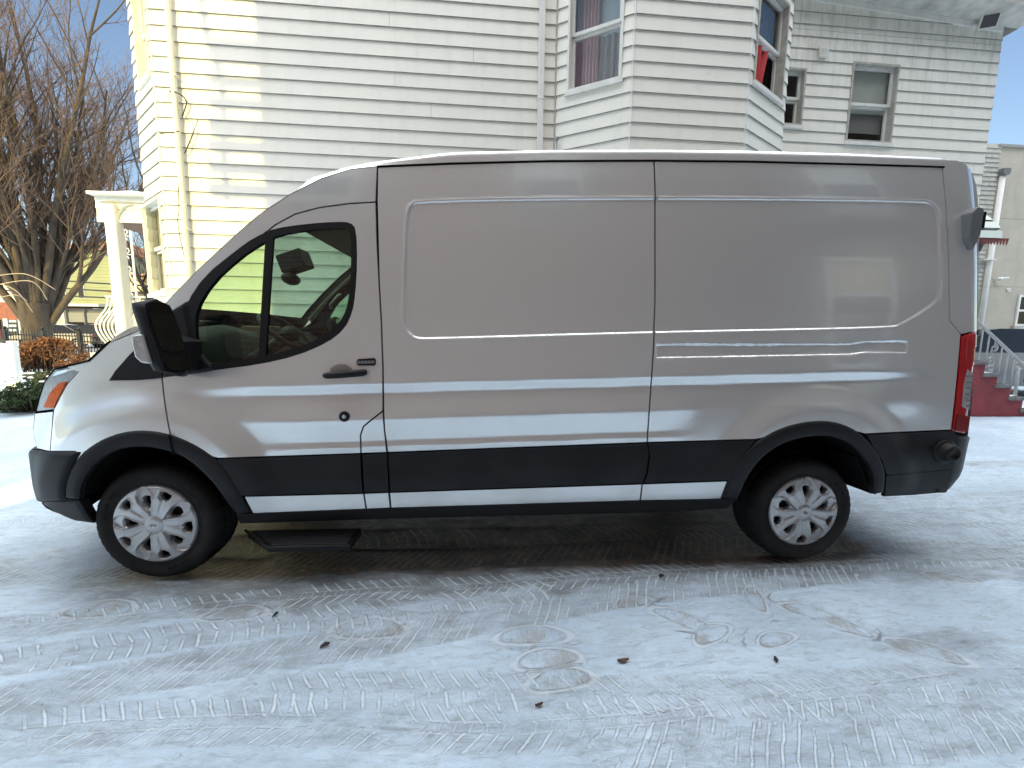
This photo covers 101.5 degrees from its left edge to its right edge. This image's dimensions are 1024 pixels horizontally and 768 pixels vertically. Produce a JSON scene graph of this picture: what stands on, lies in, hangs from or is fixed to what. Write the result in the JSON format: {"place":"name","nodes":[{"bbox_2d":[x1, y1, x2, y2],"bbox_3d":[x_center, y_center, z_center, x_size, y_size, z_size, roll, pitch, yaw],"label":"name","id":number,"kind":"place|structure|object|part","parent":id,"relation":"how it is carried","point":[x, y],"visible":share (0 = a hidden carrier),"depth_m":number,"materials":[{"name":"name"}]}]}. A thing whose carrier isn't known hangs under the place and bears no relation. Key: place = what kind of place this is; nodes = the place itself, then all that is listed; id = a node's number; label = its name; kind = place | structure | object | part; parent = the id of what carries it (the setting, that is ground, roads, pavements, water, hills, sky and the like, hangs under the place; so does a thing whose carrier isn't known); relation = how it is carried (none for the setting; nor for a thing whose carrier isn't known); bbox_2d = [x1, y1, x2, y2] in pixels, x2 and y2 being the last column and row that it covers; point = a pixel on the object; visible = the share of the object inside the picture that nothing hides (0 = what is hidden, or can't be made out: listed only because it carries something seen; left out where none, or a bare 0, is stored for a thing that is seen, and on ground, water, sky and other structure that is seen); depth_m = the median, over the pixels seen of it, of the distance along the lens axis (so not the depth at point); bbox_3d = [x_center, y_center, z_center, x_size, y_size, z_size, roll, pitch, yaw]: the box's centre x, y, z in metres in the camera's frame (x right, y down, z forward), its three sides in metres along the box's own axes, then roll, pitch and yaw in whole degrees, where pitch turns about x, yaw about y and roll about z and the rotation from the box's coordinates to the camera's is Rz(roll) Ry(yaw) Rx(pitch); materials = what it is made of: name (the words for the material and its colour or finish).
{"place":"outdoors","nodes":[
{"label":"outdoors","id":0,"kind":"place"},
{"bbox_2d":[0,284,15,301],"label":"white gabled house","id":1,"kind":"structure","parent":0,"point":[9,292],"depth_m":45.78,"materials":[{"name":"white wood"}]},
{"bbox_2d":[18,345,99,353],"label":"street","id":2,"kind":"structure","parent":0,"point":[86,348],"depth_m":26.23,"materials":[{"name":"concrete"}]},
{"bbox_2d":[9,324,102,347],"bbox_3d":[-28.689,-3.068,26.717,4.420,1.519,1.832,-1,7,-10],"label":"parked car","id":3,"kind":"object","parent":2,"relation":"on","point":[66,327],"visible":0.23,"depth_m":26.07,"materials":[{"name":"beige paint"}]},
{"bbox_3d":[-27.662,-3.511,26.841,0.850,0.490,1.492,-1,7,-10],"label":"rear window","id":4,"kind":"part","parent":3,"relation":"part of","materials":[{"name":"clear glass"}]},
{"bbox_2d":[74,324,115,346],"bbox_3d":[-27.111,-3.148,27.320,4.620,1.568,1.832,-1,7,-12],"label":"parked car","id":5,"kind":"object","parent":2,"relation":"on","point":[88,327],"visible":0.04,"depth_m":26.61,"materials":[{"name":"white paint"}]},
{"bbox_2d":[56,241,145,324],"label":"green house","id":6,"kind":"structure","parent":0,"point":[76,316],"depth_m":35.30,"materials":[{"name":"green wood"}]},
{"bbox_2d":[56,312,65,324],"bbox_3d":[-38.209,-5.370,35.384,0.748,1.411,0.165,0,7,-4],"label":"garage door","id":7,"kind":"structure","parent":6,"relation":"in","point":[62,320],"depth_m":35.33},
{"bbox_2d":[78,285,84,297],"bbox_3d":[-36.218,-7.923,35.151,0.476,1.434,0.110,0,7,-4],"label":"window","id":8,"kind":"structure","parent":6,"relation":"in","point":[81,292],"depth_m":35.15,"materials":[{"name":"white glass"}]},
{"bbox_2d":[67,288,148,293],"bbox_3d":[-21.634,-4.706,19.919,14.082,1.074,0.063,3,7,17],"label":"overhead wire","id":9,"kind":"object","parent":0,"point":[106,290],"visible":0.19,"depth_m":19.04,"materials":[{"name":"grey"}]},
{"bbox_2d":[69,280,147,286],"bbox_3d":[-21.589,-5.055,19.878,14.054,1.188,0.063,3,7,17],"label":"overhead wire","id":10,"kind":"object","parent":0,"point":[106,283],"visible":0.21,"depth_m":19.03,"materials":[{"name":"grey"}]},
{"bbox_2d":[107,273,148,325],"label":"cream house","id":11,"kind":"structure","parent":0,"point":[138,283],"depth_m":32.67,"materials":[{"name":"beige wood"}]},
{"bbox_2d":[320,642,329,647],"bbox_3d":[-0.840,1.169,1.877,0.046,0.013,0.021,-6,10,-42],"label":"fallen leaf","id":12,"kind":"object","parent":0,"point":[324,644],"visible":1,"depth_m":1.87,"materials":[{"name":"brown plant"}]},
{"bbox_2d":[0,344,1023,767],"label":"snow ground","id":13,"kind":"structure","parent":0,"point":[886,630],"depth_m":1.92,"materials":[{"name":"white snow"}]},
{"bbox_2d":[0,341,22,390],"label":"picket fence","id":14,"kind":"object","parent":13,"relation":"on","point":[10,363],"visible":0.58,"depth_m":8.92,"materials":[{"name":"white wood"}]},
{"bbox_2d":[0,370,50,412],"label":"evergreen bush","id":15,"kind":"object","parent":13,"relation":"on","point":[14,399],"visible":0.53,"depth_m":6.66,"materials":[{"name":"green plant"}]},
{"bbox_2d":[0,302,92,342],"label":"brick shop","id":16,"kind":"structure","parent":13,"relation":"on","point":[9,320],"depth_m":33.26,"materials":[{"name":"orange"}]},
{"bbox_2d":[19,336,89,379],"bbox_3d":[-12.510,-0.680,11.452,2.500,1.265,1.152,0,7,-4],"label":"brown hedge","id":17,"kind":"object","parent":13,"relation":"on","point":[41,352],"visible":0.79,"depth_m":11.40,"materials":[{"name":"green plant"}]},
{"bbox_2d":[1,326,115,368],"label":"iron fence","id":18,"kind":"object","parent":13,"relation":"on","point":[79,336],"visible":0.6,"depth_m":12.56,"materials":[{"name":"black metal"}]},
{"bbox_2d":[0,0,143,365],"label":"bare tree","id":19,"kind":"object","parent":13,"relation":"on","point":[49,257],"visible":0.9,"depth_m":13.86,"materials":[{"name":"brown plant"}]},
{"bbox_2d":[0,273,55,312],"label":"arching canes","id":20,"kind":"object","parent":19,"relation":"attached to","point":[24,280],"visible":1,"depth_m":10.74,"materials":[{"name":"beige plant"}]},
{"bbox_2d":[77,131,153,299],"bbox_3d":[-15.963,-6.184,17.794,6.199,10.343,7.712,0,7,-4],"label":"bare tree","id":21,"kind":"object","parent":13,"relation":"on","point":[141,281],"visible":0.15,"depth_m":18.03,"materials":[{"name":"brown plant"}]},
{"bbox_2d":[6,290,145,299],"bbox_3d":[-21.678,-4.363,19.959,14.116,0.891,0.063,3,7,17],"label":"overhead wire","id":22,"kind":"object","parent":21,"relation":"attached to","point":[96,297],"visible":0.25,"depth_m":19.25,"materials":[{"name":"grey"}]},
{"bbox_2d":[86,191,145,356],"bbox_3d":[-7.187,-1.779,9.137,3.173,3.877,2.840,0,7,-4],"label":"front porch","id":23,"kind":"object","parent":13,"relation":"on","point":[118,213],"visible":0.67,"depth_m":7.80,"materials":[{"name":"white wood"}]},
{"bbox_2d":[28,150,986,576],"bbox_3d":[-0.070,-0.268,3.299,5.915,2.524,2.644,0,7,-4],"label":"cargo van","id":24,"kind":"object","parent":13,"relation":"on","point":[776,350],"visible":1,"depth_m":2.35,"materials":[{"name":"silver metal"}]},
{"bbox_2d":[241,326,284,353],"bbox_3d":[-1.890,-0.172,3.232,0.264,0.546,0.249,0,7,-4],"label":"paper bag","id":25,"kind":"object","parent":24,"relation":"in","point":[276,329],"visible":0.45,"depth_m":3.11,"materials":[{"name":"brown"}]},
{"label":"front door","id":26,"kind":"part","parent":24,"relation":"part of","materials":[{"name":"silver metal"}]},
{"bbox_3d":[2.725,-0.588,3.450,0.197,1.700,1.895,0,7,-4],"label":"rear door","id":27,"kind":"part","parent":24,"relation":"part of","materials":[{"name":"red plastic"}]},
{"bbox_2d":[126,0,1023,326],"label":"white house","id":28,"kind":"structure","parent":13,"relation":"on","point":[284,98],"depth_m":5.70,"materials":[{"name":"white wood"}]},
{"bbox_2d":[10,90,169,104],"bbox_3d":[-20.003,-11.787,16.657,39.773,12.722,0.361,6,9,37],"label":"cable","id":29,"kind":"object","parent":28,"relation":"attached to","point":[92,100],"visible":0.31,"depth_m":9.37,"materials":[{"name":"grey plastic"}]},
{"bbox_2d":[32,131,178,143],"bbox_3d":[-15.739,-8.009,14.207,31.078,7.514,0.840,6,9,38],"label":"cable","id":30,"kind":"object","parent":28,"relation":"attached to","point":[123,135],"visible":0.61,"depth_m":9.49,"materials":[{"name":"grey plastic"}]},
{"bbox_2d":[131,0,151,90],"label":"window","id":31,"kind":"structure","parent":28,"relation":"in","point":[140,30],"depth_m":5.67,"materials":[{"name":"white"}]},
{"bbox_2d":[141,196,168,297],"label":"window","id":32,"kind":"structure","parent":28,"relation":"in","point":[154,204],"depth_m":6.24,"materials":[{"name":"white wood"}]},
{"bbox_2d":[170,90,186,116],"bbox_3d":[-4.324,-3.642,5.407,0.196,0.318,0.092,0,7,-4],"label":"cable","id":33,"kind":"object","parent":28,"relation":"attached to","point":[185,100],"visible":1,"depth_m":5.44,"materials":[{"name":"grey plastic"}]},
{"bbox_2d":[177,184,184,259],"bbox_3d":[-4.428,-2.171,5.614,0.121,1.462,0.009,0,7,-5],"label":"cable","id":34,"kind":"object","parent":28,"relation":"attached to","point":[177,220],"visible":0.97,"depth_m":5.60,"materials":[{"name":"grey plastic"}]},
{"bbox_2d":[184,119,198,153],"bbox_3d":[-4.217,-3.252,5.497,0.218,0.444,0.007,0,7,-5],"label":"cable","id":35,"kind":"object","parent":28,"relation":"attached to","point":[190,138],"visible":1,"depth_m":5.50,"materials":[{"name":"grey plastic"}]},
{"bbox_2d":[564,0,624,97],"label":"window","id":36,"kind":"structure","parent":28,"relation":"in","point":[595,27],"depth_m":5.72,"materials":[{"name":"white"}]},
{"bbox_2d":[752,0,790,106],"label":"window","id":37,"kind":"structure","parent":28,"relation":"in","point":[772,28],"depth_m":5.98,"materials":[{"name":"white"}]},
{"bbox_2d":[783,67,806,128],"bbox_3d":[4.523,-4.858,7.395,0.810,0.952,0.815,0,7,-4],"label":"window","id":38,"kind":"structure","parent":28,"relation":"in","point":[794,103],"depth_m":7.12,"materials":[{"name":"white"}]},
{"bbox_2d":[844,61,900,146],"bbox_3d":[6.159,-4.835,7.543,0.904,1.315,0.817,0,7,-4],"label":"window","id":39,"kind":"structure","parent":28,"relation":"in","point":[874,86],"depth_m":7.29,"materials":[{"name":"white"}]},
{"bbox_2d":[970,13,1000,29],"bbox_3d":[8.005,-6.125,7.074,0.352,0.202,0.155,4,8,27],"label":"flood lamp","id":40,"kind":"object","parent":28,"relation":"attached to","point":[988,21],"visible":1,"depth_m":7.05,"materials":[{"name":"grey metal"}]},
{"bbox_2d":[979,215,1008,251],"bbox_3d":[11.920,-4.042,12.322,1.500,1.991,3.438,0,7,-4],"label":"door awning","id":41,"kind":"object","parent":28,"relation":"attached to","point":[990,234],"depth_m":10.69,"materials":[{"name":"white metal"}]},
{"bbox_2d":[617,658,628,661],"bbox_3d":[0.477,1.188,1.798,0.054,0.016,0.020,0,7,-4],"label":"fallen leaf","id":42,"kind":"object","parent":13,"relation":"on","point":[622,659],"visible":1,"depth_m":1.80,"materials":[{"name":"brown plant"}]},
{"bbox_2d":[970,360,1023,415],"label":"entrance steps","id":43,"kind":"structure","parent":13,"relation":"on","point":[991,396],"depth_m":7.51,"materials":[{"name":"red brick"}]},
{"bbox_2d":[977,320,1023,396],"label":"stair railing","id":44,"kind":"object","parent":43,"relation":"on","point":[1006,349],"visible":0.93,"depth_m":7.49,"materials":[{"name":"grey metal"}]},
{"bbox_2d":[975,329,1023,385],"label":"parked suv","id":45,"kind":"object","parent":13,"relation":"on","point":[1012,340],"visible":0.05,"depth_m":9.67,"materials":[{"name":"black paint"}]},
{"bbox_2d":[0,0,1023,308],"label":"sky","id":46,"kind":"structure","parent":0,"point":[1007,116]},
{"bbox_2d":[977,143,1023,328],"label":"stucco house","id":47,"kind":"structure","parent":0,"point":[1001,204],"depth_m":12.60,"materials":[{"name":"grey paint"}]},
{"bbox_2d":[994,277,1009,280],"bbox_3d":[14.770,-3.171,12.631,0.183,0.120,0.327,-4,9,-34],"label":"wall camera","id":48,"kind":"object","parent":47,"relation":"attached to","point":[999,278],"depth_m":12.60,"materials":[{"name":"white plastic"}]},
{"bbox_2d":[1011,295,1023,328],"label":"window","id":49,"kind":"structure","parent":47,"relation":"in","point":[1019,314],"depth_m":12.93,"materials":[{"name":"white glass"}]}
]}

